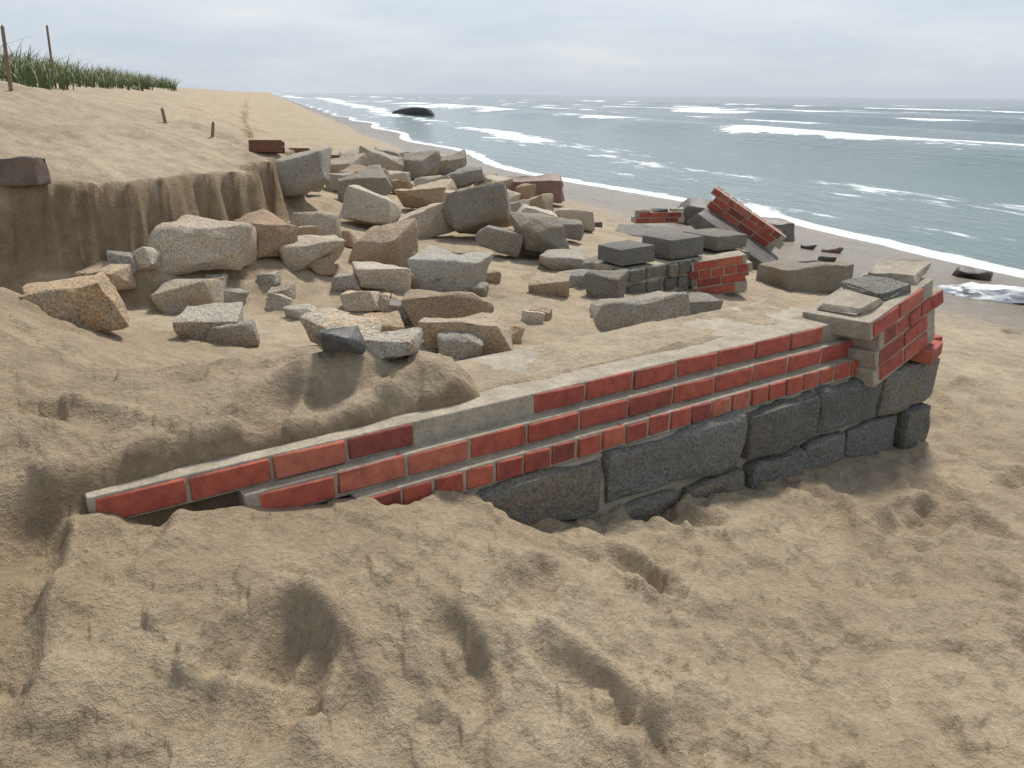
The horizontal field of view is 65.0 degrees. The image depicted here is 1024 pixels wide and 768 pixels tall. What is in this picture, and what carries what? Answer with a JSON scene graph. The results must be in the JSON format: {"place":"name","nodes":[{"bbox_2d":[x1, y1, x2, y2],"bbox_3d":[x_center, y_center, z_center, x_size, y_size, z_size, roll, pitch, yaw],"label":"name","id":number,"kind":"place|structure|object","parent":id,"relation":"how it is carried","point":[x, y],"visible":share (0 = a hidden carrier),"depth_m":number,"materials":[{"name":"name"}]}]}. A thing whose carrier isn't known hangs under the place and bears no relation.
{"place":"outdoors","nodes":[
{"label":"outdoors","id":0,"kind":"place"},
{"bbox_2d":[248,140,284,153],"bbox_3d":[-2.497,-2.416,8.185,0.331,0.141,0.158,-1,20,-4],"label":"brick","id":1,"kind":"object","parent":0,"point":[276,146],"depth_m":8.12,"materials":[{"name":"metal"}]},
{"bbox_2d":[289,148,309,152],"bbox_3d":[-5.128,-5.575,19.227,0.561,0.141,0.158,-1,20,-4],"label":"brick","id":2,"kind":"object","parent":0,"point":[296,150],"depth_m":19.16,"materials":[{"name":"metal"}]},
{"bbox_2d":[0,79,1023,767],"bbox_3d":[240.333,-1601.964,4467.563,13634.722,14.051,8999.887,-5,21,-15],"label":"beach ground","id":3,"kind":"structure","parent":0,"point":[864,611],"depth_m":2.12,"materials":[{"name":"sand"}]},
{"bbox_2d":[0,25,12,90],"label":"fence stake","id":4,"kind":"object","parent":3,"relation":"on","point":[8,72],"visible":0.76,"depth_m":7.17,"materials":[{"name":"brown wood"}]},
{"bbox_2d":[0,156,50,187],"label":"rock","id":5,"kind":"object","parent":3,"relation":"on","point":[24,171],"visible":1,"depth_m":4.77,"materials":[{"name":"stone"}]},
{"bbox_2d":[46,25,54,84],"bbox_3d":[-11.901,-8.332,20.767,0.125,1.753,0.044,-5,21,-15],"label":"fence stake","id":6,"kind":"object","parent":3,"relation":"on","point":[50,51],"visible":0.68,"depth_m":20.66,"materials":[{"name":"brown wood"}]},
{"bbox_2d":[22,270,128,330],"bbox_3d":[-1.682,-0.298,3.104,0.352,0.248,0.258,-9,22,-24],"label":"boulder","id":7,"kind":"object","parent":3,"relation":"on","point":[94,301],"visible":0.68,"depth_m":3.03,"materials":[{"name":"stone"}]},
{"bbox_2d":[0,36,181,90],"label":"dune grass","id":8,"kind":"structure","parent":3,"relation":"on","point":[27,72],"depth_m":22.79,"materials":[{"name":"plant"}]},
{"bbox_2d":[74,260,136,289],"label":"boulder","id":9,"kind":"object","parent":3,"relation":"on","point":[120,276],"visible":0.64,"depth_m":5.02,"materials":[{"name":"stone"}]},
{"bbox_2d":[106,250,136,273],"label":"rock","id":10,"kind":"object","parent":9,"relation":"on","point":[119,257],"visible":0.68,"depth_m":5.08,"materials":[{"name":"stone"}]},
{"bbox_2d":[131,247,161,270],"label":"rock","id":11,"kind":"object","parent":3,"relation":"on","point":[147,258],"visible":0.81,"depth_m":5.14,"materials":[{"name":"stone"}]},
{"bbox_2d":[150,275,227,314],"bbox_3d":[-2.077,-0.557,5.153,0.443,0.288,0.328,-1,20,-4],"label":"boulder","id":12,"kind":"object","parent":3,"relation":"on","point":[174,296],"visible":0.69,"depth_m":5.02,"materials":[{"name":"stone"}]},
{"bbox_2d":[147,215,257,275],"bbox_3d":[-2.112,-0.946,5.493,0.706,0.377,0.481,-5,21,-15],"label":"boulder","id":13,"kind":"object","parent":3,"relation":"on","point":[186,244],"visible":0.94,"depth_m":5.32,"materials":[{"name":"stone"}]},
{"bbox_2d":[173,302,242,338],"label":"rock","id":14,"kind":"object","parent":3,"relation":"on","point":[198,322],"visible":0.54,"depth_m":4.12,"materials":[{"name":"stone"}]},
{"bbox_2d":[205,273,227,282],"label":"rock","id":15,"kind":"object","parent":3,"relation":"on","point":[215,274],"visible":0.27,"depth_m":5.40,"materials":[{"name":"stone"}]},
{"bbox_2d":[204,320,259,346],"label":"rock","id":16,"kind":"object","parent":3,"relation":"on","point":[243,333],"visible":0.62,"depth_m":4.10,"materials":[{"name":"stone"}]},
{"bbox_2d":[223,286,248,304],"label":"rock","id":17,"kind":"object","parent":3,"relation":"on","point":[231,294],"visible":0.27,"depth_m":5.22,"materials":[{"name":"stone"}]},
{"bbox_2d":[233,209,297,257],"bbox_3d":[-1.831,-1.116,5.952,0.358,0.318,0.372,17,26,39],"label":"boulder","id":18,"kind":"object","parent":3,"relation":"on","point":[274,232],"visible":0.62,"depth_m":5.86,"materials":[{"name":"stone"}]},
{"bbox_2d":[257,271,281,285],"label":"rock","id":19,"kind":"object","parent":3,"relation":"on","point":[274,278],"visible":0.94,"depth_m":5.59,"materials":[{"name":"stone"}]},
{"bbox_2d":[265,293,292,309],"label":"rock","id":20,"kind":"object","parent":3,"relation":"on","point":[274,301],"visible":0.81,"depth_m":5.24,"materials":[{"name":"stone"}]},
{"bbox_2d":[267,282,295,298],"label":"rock","id":21,"kind":"object","parent":3,"relation":"on","point":[288,289],"visible":0.59,"depth_m":5.46,"materials":[{"name":"stone"}]},
{"bbox_2d":[283,305,308,319],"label":"rock","id":22,"kind":"object","parent":3,"relation":"on","point":[294,312],"visible":0.7,"depth_m":5.01,"materials":[{"name":"stone"}]},
{"bbox_2d":[274,146,331,196],"bbox_3d":[-2.216,-2.158,8.228,0.708,0.521,0.676,1,20,1],"label":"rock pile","id":23,"kind":"object","parent":3,"relation":"on","point":[302,173],"visible":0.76,"depth_m":7.96,"materials":[{"name":"stone"}]},
{"bbox_2d":[295,304,315,311],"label":"rock","id":24,"kind":"object","parent":3,"relation":"on","point":[311,308],"visible":0.27,"depth_m":5.12,"materials":[{"name":"stone"}]},
{"bbox_2d":[298,225,321,235],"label":"rock","id":25,"kind":"object","parent":3,"relation":"on","point":[311,230],"visible":0.51,"depth_m":6.73,"materials":[{"name":"stone"}]},
{"bbox_2d":[278,235,344,272],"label":"boulder","id":26,"kind":"object","parent":3,"relation":"on","point":[303,252],"visible":0.69,"depth_m":5.94,"materials":[{"name":"stone"}]},
{"bbox_2d":[290,211,341,237],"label":"boulder","id":27,"kind":"object","parent":3,"relation":"on","point":[330,223],"visible":0.5,"depth_m":6.77,"materials":[{"name":"stone"}]},
{"bbox_2d":[308,255,335,275],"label":"rock","id":28,"kind":"object","parent":3,"relation":"on","point":[324,266],"visible":0.88,"depth_m":5.97,"materials":[{"name":"stone"}]},
{"bbox_2d":[315,307,349,313],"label":"rock","id":29,"kind":"object","parent":3,"relation":"on","point":[324,310],"visible":0.16,"depth_m":4.80,"materials":[{"name":"stone"}]},
{"bbox_2d":[325,172,354,191],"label":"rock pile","id":30,"kind":"object","parent":3,"relation":"on","point":[332,185],"visible":0.42,"depth_m":11.18,"materials":[{"name":"stone"}]},
{"bbox_2d":[300,310,381,344],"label":"boulder","id":31,"kind":"object","parent":3,"relation":"on","point":[313,323],"visible":0.37,"depth_m":2.73,"materials":[{"name":"stone"}]},
{"bbox_2d":[316,325,366,353],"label":"black rock","id":32,"kind":"object","parent":3,"relation":"on","point":[346,339],"visible":1,"depth_m":2.38,"materials":[{"name":"stone"}]},
{"bbox_2d":[331,273,360,291],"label":"boulder","id":33,"kind":"object","parent":3,"relation":"on","point":[342,282],"visible":0.69,"depth_m":5.65,"materials":[{"name":"stone"}]},
{"bbox_2d":[339,147,358,157],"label":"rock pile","id":34,"kind":"object","parent":3,"relation":"on","point":[350,152],"visible":0.34,"depth_m":15.63,"materials":[{"name":"stone"}]},
{"bbox_2d":[330,153,368,172],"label":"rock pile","id":35,"kind":"object","parent":3,"relation":"on","point":[339,164],"visible":0.35,"depth_m":13.38,"materials":[{"name":"stone"}]},
{"bbox_2d":[341,230,357,247],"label":"rock","id":36,"kind":"object","parent":3,"relation":"on","point":[349,237],"visible":0.4,"depth_m":7.18,"materials":[{"name":"stone"}]},
{"bbox_2d":[340,290,379,311],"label":"rock","id":37,"kind":"object","parent":3,"relation":"on","point":[358,301],"visible":0.88,"depth_m":5.28,"materials":[{"name":"stone"}]},
{"bbox_2d":[337,165,392,202],"bbox_3d":[-1.752,-2.350,9.576,0.669,0.480,0.538,-5,21,-15],"label":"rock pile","id":38,"kind":"object","parent":3,"relation":"on","point":[374,178],"visible":0.63,"depth_m":9.39,"materials":[{"name":"stone"}]},
{"bbox_2d":[339,164,390,182],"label":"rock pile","id":39,"kind":"object","parent":3,"relation":"on","point":[354,168],"visible":0.26,"depth_m":11.68,"materials":[{"name":"stone"}]},
{"bbox_2d":[339,185,400,225],"bbox_3d":[-1.473,-1.827,8.441,0.566,0.513,0.454,3,20,8],"label":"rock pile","id":40,"kind":"object","parent":3,"relation":"on","point":[364,205],"visible":0.84,"depth_m":8.27,"materials":[{"name":"stone"}]},
{"bbox_2d":[352,261,410,291],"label":"boulder","id":41,"kind":"object","parent":3,"relation":"on","point":[377,276],"visible":0.88,"depth_m":5.72,"materials":[{"name":"stone"}]},
{"bbox_2d":[359,146,403,171],"bbox_3d":[-2.329,-3.933,14.454,0.698,0.674,0.662,11,22,27],"label":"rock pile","id":42,"kind":"object","parent":3,"relation":"on","point":[386,161],"visible":0.45,"depth_m":14.21,"materials":[{"name":"stone"}]},
{"bbox_2d":[349,218,417,267],"bbox_3d":[-1.069,-1.123,6.642,0.532,0.484,0.434,10,22,24],"label":"boulder","id":43,"kind":"object","parent":3,"relation":"on","point":[396,244],"visible":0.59,"depth_m":6.48,"materials":[{"name":"stone"}]},
{"bbox_2d":[363,311,404,331],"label":"rock","id":44,"kind":"object","parent":3,"relation":"on","point":[391,321],"visible":0.36,"depth_m":4.83,"materials":[{"name":"stone"}]},
{"bbox_2d":[375,146,400,156],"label":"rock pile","id":45,"kind":"object","parent":3,"relation":"on","point":[390,152],"visible":0.41,"depth_m":17.77,"materials":[{"name":"stone"}]},
{"bbox_2d":[377,293,402,311],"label":"rock","id":46,"kind":"object","parent":3,"relation":"on","point":[383,300],"visible":0.48,"depth_m":5.33,"materials":[{"name":"stone"}]},
{"bbox_2d":[363,327,421,358],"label":"boulder","id":47,"kind":"object","parent":3,"relation":"on","point":[393,344],"visible":0.76,"depth_m":2.50,"materials":[{"name":"stone"}]},
{"bbox_2d":[388,170,410,182],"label":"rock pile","id":48,"kind":"object","parent":3,"relation":"on","point":[401,176],"visible":0.49,"depth_m":12.71,"materials":[{"name":"stone"}]},
{"bbox_2d":[387,293,412,325],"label":"rock","id":49,"kind":"object","parent":3,"relation":"on","point":[395,305],"visible":0.33,"depth_m":5.00,"materials":[{"name":"stone"}]},
{"bbox_2d":[391,179,412,192],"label":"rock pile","id":50,"kind":"object","parent":3,"relation":"on","point":[397,184],"visible":0.66,"depth_m":11.81,"materials":[{"name":"stone"}]},
{"bbox_2d":[411,273,418,287],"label":"rock","id":51,"kind":"object","parent":3,"relation":"on","point":[414,280],"visible":0.22,"depth_m":5.97,"materials":[{"name":"stone"}]},
{"bbox_2d":[403,150,440,178],"bbox_3d":[-1.720,-4.022,14.768,0.724,0.541,0.587,17,25,38],"label":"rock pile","id":52,"kind":"object","parent":3,"relation":"on","point":[421,164],"visible":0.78,"depth_m":14.58,"materials":[{"name":"stone"}]},
{"bbox_2d":[394,179,455,208],"bbox_3d":[-1.096,-2.418,10.279,0.724,0.381,0.530,3,20,6],"label":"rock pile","id":53,"kind":"object","parent":3,"relation":"on","point":[421,195],"visible":0.72,"depth_m":10.09,"materials":[{"name":"stone"}]},
{"bbox_2d":[397,202,453,238],"bbox_3d":[-0.894,-1.751,8.507,0.705,0.427,0.474,-5,21,-15],"label":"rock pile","id":54,"kind":"object","parent":3,"relation":"on","point":[431,222],"visible":0.69,"depth_m":8.32,"materials":[{"name":"stone"}]},
{"bbox_2d":[414,175,456,190],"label":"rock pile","id":55,"kind":"object","parent":3,"relation":"on","point":[422,180],"visible":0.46,"depth_m":12.34,"materials":[{"name":"stone"}]},
{"bbox_2d":[401,289,493,327],"bbox_3d":[-0.415,-0.481,5.130,0.600,0.282,0.408,-5,21,-15],"label":"boulder","id":56,"kind":"object","parent":3,"relation":"on","point":[418,305],"visible":0.66,"depth_m":4.95,"materials":[{"name":"stone"}]},
{"bbox_2d":[442,190,453,201],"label":"boulder","id":57,"kind":"object","parent":3,"relation":"on","point":[446,192],"visible":0.08,"depth_m":9.11,"materials":[{"name":"stone"}]},
{"bbox_2d":[434,149,466,175],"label":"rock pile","id":58,"kind":"object","parent":3,"relation":"on","point":[454,162],"visible":0.61,"depth_m":16.28,"materials":[{"name":"stone"}]},
{"bbox_2d":[407,245,494,291],"bbox_3d":[-0.455,-0.853,6.128,0.602,0.311,0.480,6,21,15],"label":"boulder","id":59,"kind":"object","parent":3,"relation":"on","point":[431,267],"visible":0.83,"depth_m":5.94,"materials":[{"name":"stone"}]},
{"bbox_2d":[436,331,483,359],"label":"rock","id":60,"kind":"object","parent":3,"relation":"on","point":[461,345],"visible":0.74,"depth_m":4.35,"materials":[{"name":"stone"}]},
{"bbox_2d":[417,312,513,353],"bbox_3d":[-0.266,-0.295,4.611,0.548,0.240,0.404,-1,20,-3],"label":"boulder","id":61,"kind":"object","parent":3,"relation":"on","point":[494,332],"visible":0.62,"depth_m":4.44,"materials":[{"name":"stone"}]},
{"bbox_2d":[447,165,483,189],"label":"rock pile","id":62,"kind":"object","parent":3,"relation":"on","point":[467,176],"visible":0.83,"depth_m":12.83,"materials":[{"name":"stone"}]},
{"bbox_2d":[443,181,511,234],"bbox_3d":[-0.332,-1.851,8.419,0.795,0.568,0.553,-5,21,-15],"label":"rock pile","id":63,"kind":"object","parent":3,"relation":"on","point":[473,210],"visible":0.9,"depth_m":8.18,"materials":[{"name":"stone"}]},
{"bbox_2d":[467,281,488,296],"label":"rock","id":64,"kind":"object","parent":3,"relation":"on","point":[479,288],"visible":0.73,"depth_m":5.87,"materials":[{"name":"stone"}]},
{"bbox_2d":[485,269,500,282],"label":"rock","id":65,"kind":"object","parent":3,"relation":"on","point":[493,276],"visible":0.46,"depth_m":6.27,"materials":[{"name":"stone"}]},
{"bbox_2d":[478,175,512,188],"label":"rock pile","id":66,"kind":"object","parent":3,"relation":"on","point":[507,181],"visible":0.51,"depth_m":13.02,"materials":[{"name":"stone"}]},
{"bbox_2d":[475,225,523,257],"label":"boulder","id":67,"kind":"object","parent":3,"relation":"on","point":[503,240],"visible":1,"depth_m":7.46,"materials":[{"name":"stone"}]},
{"bbox_2d":[84,299,939,524],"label":"foundation wall","id":68,"kind":"structure","parent":3,"relation":"on","point":[645,421],"depth_m":2.82,"materials":[{"name":"brick"}]},
{"bbox_2d":[802,259,943,387],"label":"brick pillar","id":69,"kind":"structure","parent":68,"relation":"on","point":[880,314],"depth_m":3.45,"materials":[{"name":"brick"}]},
{"bbox_2d":[909,340,942,363],"bbox_3d":[1.905,-0.152,3.696,0.097,0.066,0.203,16,25,36],"label":"loose brick","id":70,"kind":"object","parent":68,"relation":"on","point":[929,353],"visible":0.68,"depth_m":3.63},
{"bbox_2d":[507,189,520,202],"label":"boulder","id":71,"kind":"object","parent":3,"relation":"on","point":[514,196],"visible":0.23,"depth_m":11.83,"materials":[{"name":"stone"}]},
{"bbox_2d":[505,324,524,343],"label":"rock","id":72,"kind":"object","parent":3,"relation":"on","point":[517,332],"visible":0.34,"depth_m":4.74,"materials":[{"name":"stone"}]},
{"bbox_2d":[474,173,564,202],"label":"rock","id":73,"kind":"object","parent":3,"relation":"on","point":[549,183],"visible":0.41,"depth_m":13.36,"materials":[{"name":"stone"}]},
{"bbox_2d":[510,199,529,211],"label":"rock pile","id":74,"kind":"object","parent":3,"relation":"on","point":[516,206],"visible":0.35,"depth_m":10.79,"materials":[{"name":"stone"}]},
{"bbox_2d":[515,183,535,200],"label":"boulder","id":75,"kind":"object","parent":3,"relation":"on","point":[526,190],"visible":0.81,"depth_m":12.84,"materials":[{"name":"stone"}]},
{"bbox_2d":[519,247,543,255],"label":"boulder","id":76,"kind":"object","parent":3,"relation":"on","point":[523,251],"visible":0.04,"depth_m":7.77,"materials":[{"name":"stone"}]},
{"bbox_2d":[521,310,544,323],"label":"rock","id":77,"kind":"object","parent":3,"relation":"on","point":[532,317],"visible":0.84,"depth_m":5.24,"materials":[{"name":"stone"}]},
{"bbox_2d":[517,204,557,217],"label":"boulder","id":78,"kind":"object","parent":3,"relation":"on","point":[524,208],"visible":0.45,"depth_m":9.69,"materials":[{"name":"stone"}]},
{"bbox_2d":[509,212,569,251],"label":"boulder","id":79,"kind":"object","parent":3,"relation":"on","point":[540,232],"visible":0.85,"depth_m":7.47,"materials":[{"name":"stone"}]},
{"bbox_2d":[529,305,551,320],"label":"rock","id":80,"kind":"object","parent":3,"relation":"on","point":[547,311],"visible":0.59,"depth_m":5.37,"materials":[{"name":"stone"}]},
{"bbox_2d":[529,193,553,211],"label":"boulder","id":81,"kind":"object","parent":3,"relation":"on","point":[544,201],"visible":0.43,"depth_m":11.09,"materials":[{"name":"stone"}]},
{"bbox_2d":[528,272,570,297],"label":"rock","id":82,"kind":"object","parent":3,"relation":"on","point":[553,284],"visible":0.8,"depth_m":6.02,"materials":[{"name":"stone"}]},
{"bbox_2d":[539,249,586,270],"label":"boulder","id":83,"kind":"object","parent":3,"relation":"on","point":[560,259],"visible":0.77,"depth_m":7.16,"materials":[{"name":"stone"}]},
{"bbox_2d":[558,217,583,240],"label":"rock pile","id":84,"kind":"object","parent":3,"relation":"on","point":[574,229],"visible":0.75,"depth_m":8.85,"materials":[{"name":"stone"}]},
{"bbox_2d":[558,269,589,288],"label":"rock","id":85,"kind":"object","parent":3,"relation":"on","point":[577,279],"visible":0.29,"depth_m":6.49,"materials":[{"name":"stone"}]},
{"bbox_2d":[554,208,594,231],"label":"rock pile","id":86,"kind":"object","parent":3,"relation":"on","point":[586,217],"visible":0.59,"depth_m":10.24,"materials":[{"name":"stone"}]},
{"bbox_2d":[581,256,609,269],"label":"rock","id":87,"kind":"object","parent":3,"relation":"on","point":[587,263],"depth_m":6.79,"materials":[{"name":"stone"}]},
{"bbox_2d":[585,269,629,298],"bbox_3d":[0.723,-0.764,6.214,0.320,0.234,0.240,7,21,18],"label":"ruin block","id":88,"kind":"object","parent":3,"relation":"on","point":[605,284],"depth_m":6.13,"materials":[{"name":"stone"}]},
{"bbox_2d":[589,291,690,330],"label":"stone block","id":89,"kind":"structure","parent":3,"relation":"on","point":[609,314],"depth_m":5.24,"materials":[{"name":"stone"}]},
{"bbox_2d":[631,207,683,223],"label":"ruin bricks","id":90,"kind":"object","parent":3,"relation":"on","point":[655,215],"visible":1,"depth_m":11.61,"materials":[{"name":"brick"}]},
{"bbox_2d":[593,228,749,293],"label":"stone block wall","id":91,"kind":"structure","parent":3,"relation":"on","point":[657,262],"depth_m":6.77,"materials":[{"name":"stone"}]},
{"bbox_2d":[616,224,694,237],"bbox_3d":[2.059,-2.048,11.012,1.381,0.208,0.776,5,20,13],"label":"stone slab","id":92,"kind":"object","parent":91,"relation":"on","point":[638,230],"depth_m":11.14,"materials":[{"name":"stone"}]},
{"bbox_2d":[677,197,712,224],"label":"stone block","id":93,"kind":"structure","parent":3,"relation":"on","point":[692,207],"depth_m":13.59,"materials":[{"name":"stone"}]},
{"bbox_2d":[688,292,723,314],"bbox_3d":[1.365,-0.576,5.978,0.334,0.183,0.263,-5,21,-15],"label":"ruin block","id":94,"kind":"object","parent":3,"relation":"on","point":[700,302],"depth_m":5.87,"materials":[{"name":"stone"}]},
{"bbox_2d":[686,250,752,293],"bbox_3d":[1.773,-0.951,6.998,0.583,0.392,0.214,0,20,-2],"label":"wall fragment","id":95,"kind":"object","parent":3,"relation":"on","point":[722,273],"visible":0.88,"depth_m":6.90,"materials":[{"name":"brick"}]},
{"bbox_2d":[687,207,777,269],"bbox_3d":[2.587,-1.654,9.348,1.018,0.702,0.746,8,21,21],"label":"concrete slab","id":96,"kind":"object","parent":3,"relation":"on","point":[706,217],"depth_m":9.17,"materials":[{"name":"concrete"}]},
{"bbox_2d":[706,186,785,251],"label":"leaning ruin bricks","id":97,"kind":"object","parent":96,"relation":"on","point":[748,221],"visible":1,"depth_m":9.49,"materials":[{"name":"brick"}]},
{"bbox_2d":[762,217,794,240],"bbox_3d":[4.068,-2.435,12.799,0.728,0.394,0.596,-9,22,-25],"label":"stone block","id":98,"kind":"object","parent":3,"relation":"on","point":[785,227],"depth_m":12.69,"materials":[{"name":"stone"}]},
{"bbox_2d":[756,260,853,293],"bbox_3d":[2.906,-1.043,8.005,0.798,0.394,0.556,-5,21,-15],"label":"ruin block","id":99,"kind":"object","parent":3,"relation":"on","point":[815,276],"depth_m":7.81,"materials":[{"name":"stone"}]},
{"bbox_2d":[801,244,816,249],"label":"rock","id":100,"kind":"object","parent":3,"relation":"on","point":[810,246],"visible":0.81,"depth_m":11.89,"materials":[{"name":"stone"}]},
{"bbox_2d":[817,255,836,261],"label":"wet cobble","id":101,"kind":"object","parent":3,"relation":"on","point":[827,258],"visible":0.78,"depth_m":10.79,"materials":[{"name":"stone"}]},
{"bbox_2d":[822,246,843,252],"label":"wet cobble","id":102,"kind":"object","parent":3,"relation":"on","point":[835,249],"visible":0.76,"depth_m":11.76,"materials":[{"name":"stone"}]},
{"bbox_2d":[951,266,992,280],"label":"wet cobble","id":103,"kind":"object","parent":3,"relation":"on","point":[972,273],"visible":0.7,"depth_m":10.43,"materials":[{"name":"stone"}]},
{"bbox_2d":[935,282,1023,304],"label":"foam","id":104,"kind":"object","parent":3,"relation":"on","point":[1003,294],"visible":0.84,"depth_m":8.82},
{"bbox_2d":[0,0,1023,98],"label":"sky","id":105,"kind":"structure","parent":0,"point":[770,48],"materials":[{"name":"grey"}]},
{"bbox_2d":[272,93,1023,277],"bbox_3d":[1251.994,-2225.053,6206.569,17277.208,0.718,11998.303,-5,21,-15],"label":"sea water","id":106,"kind":"structure","parent":0,"point":[940,178],"depth_m":36.17,"materials":[{"name":"liquid"}]},
{"bbox_2d":[391,107,434,115],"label":"rock","id":107,"kind":"object","parent":106,"relation":"in","point":[422,111],"visible":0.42,"depth_m":95.53,"materials":[{"name":"stone"}]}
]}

